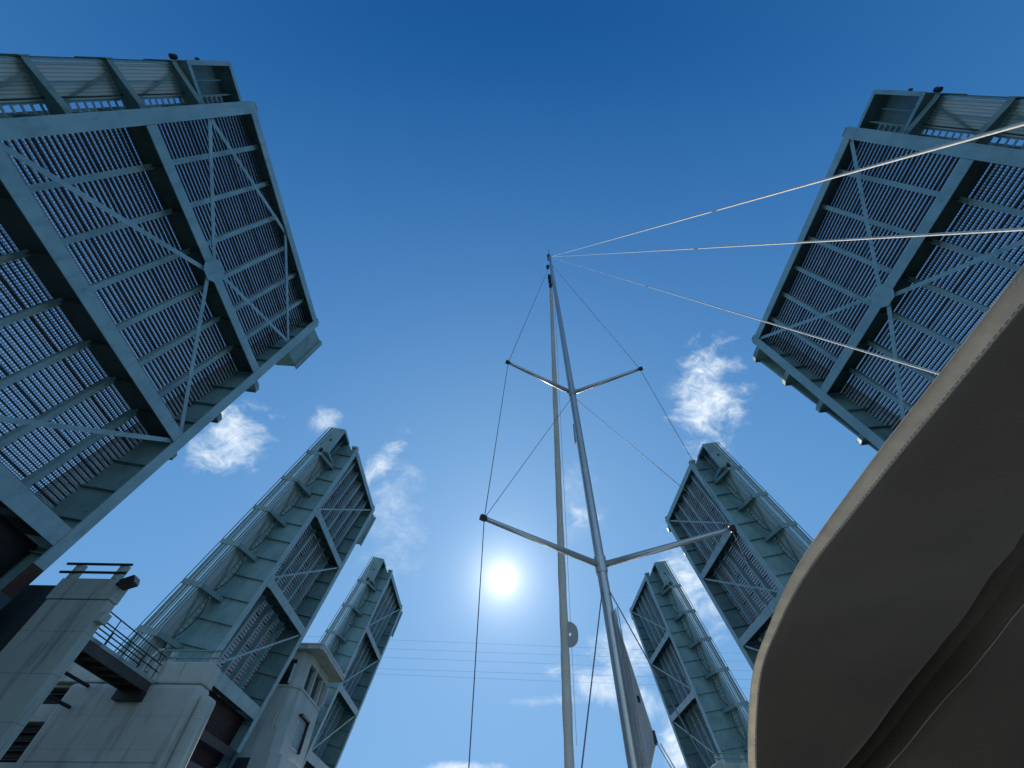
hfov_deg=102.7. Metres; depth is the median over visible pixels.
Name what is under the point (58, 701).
pipe
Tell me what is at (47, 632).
bridge pier
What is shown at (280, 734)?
control house
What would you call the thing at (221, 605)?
bascule leaf
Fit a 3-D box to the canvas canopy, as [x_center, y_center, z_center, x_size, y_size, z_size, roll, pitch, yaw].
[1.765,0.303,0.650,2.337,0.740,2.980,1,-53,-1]
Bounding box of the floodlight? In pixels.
[116,575,139,590]
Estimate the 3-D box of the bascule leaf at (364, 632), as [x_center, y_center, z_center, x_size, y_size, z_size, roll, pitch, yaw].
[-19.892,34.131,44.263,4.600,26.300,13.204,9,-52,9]
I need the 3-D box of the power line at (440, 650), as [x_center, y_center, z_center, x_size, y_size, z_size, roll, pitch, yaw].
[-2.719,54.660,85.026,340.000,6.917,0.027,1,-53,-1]
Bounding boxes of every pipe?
[47,694,70,708]
[64,671,89,687]
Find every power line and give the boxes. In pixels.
[93,636,633,657]
[106,645,737,670]
[110,627,718,652]
[229,667,749,688]
[401,669,747,679]
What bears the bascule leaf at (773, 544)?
on the bridge pier
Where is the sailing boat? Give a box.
[468,122,1023,767]
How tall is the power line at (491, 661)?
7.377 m
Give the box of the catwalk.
[74,611,166,701]
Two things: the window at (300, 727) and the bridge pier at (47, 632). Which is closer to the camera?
the bridge pier at (47, 632)
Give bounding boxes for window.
[289,717,305,752]
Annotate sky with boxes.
[0,0,1023,767]
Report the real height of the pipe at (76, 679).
0.140 m
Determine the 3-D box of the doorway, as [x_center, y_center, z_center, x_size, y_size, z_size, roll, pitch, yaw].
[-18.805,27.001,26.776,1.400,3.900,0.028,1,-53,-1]
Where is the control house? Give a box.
[232,643,344,767]
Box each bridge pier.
[0,562,133,758]
[0,648,222,767]
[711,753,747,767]
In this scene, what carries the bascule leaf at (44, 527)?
on the bridge pier at (47, 632)
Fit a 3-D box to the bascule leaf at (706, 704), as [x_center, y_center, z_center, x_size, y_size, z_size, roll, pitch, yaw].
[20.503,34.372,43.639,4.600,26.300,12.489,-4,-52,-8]
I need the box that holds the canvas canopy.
[748,265,1023,767]
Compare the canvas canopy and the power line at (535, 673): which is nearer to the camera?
the canvas canopy
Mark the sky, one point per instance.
(429, 158)
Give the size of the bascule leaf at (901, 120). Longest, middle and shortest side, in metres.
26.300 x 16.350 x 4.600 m
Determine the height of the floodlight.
0.425 m
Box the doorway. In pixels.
[232,757,249,767]
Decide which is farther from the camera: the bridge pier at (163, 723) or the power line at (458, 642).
the power line at (458, 642)
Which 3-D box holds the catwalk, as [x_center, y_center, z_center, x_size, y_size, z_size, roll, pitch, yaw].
[-18.621,11.957,18.516,1.280,1.948,7.520,1,-53,-1]
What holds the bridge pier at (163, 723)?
in the water
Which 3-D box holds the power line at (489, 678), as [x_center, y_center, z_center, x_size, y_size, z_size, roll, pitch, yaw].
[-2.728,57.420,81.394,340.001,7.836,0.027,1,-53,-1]
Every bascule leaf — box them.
[0,53,321,609]
[114,427,375,767]
[302,557,402,767]
[630,560,748,767]
[665,442,812,669]
[751,87,1023,451]
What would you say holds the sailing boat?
on the water

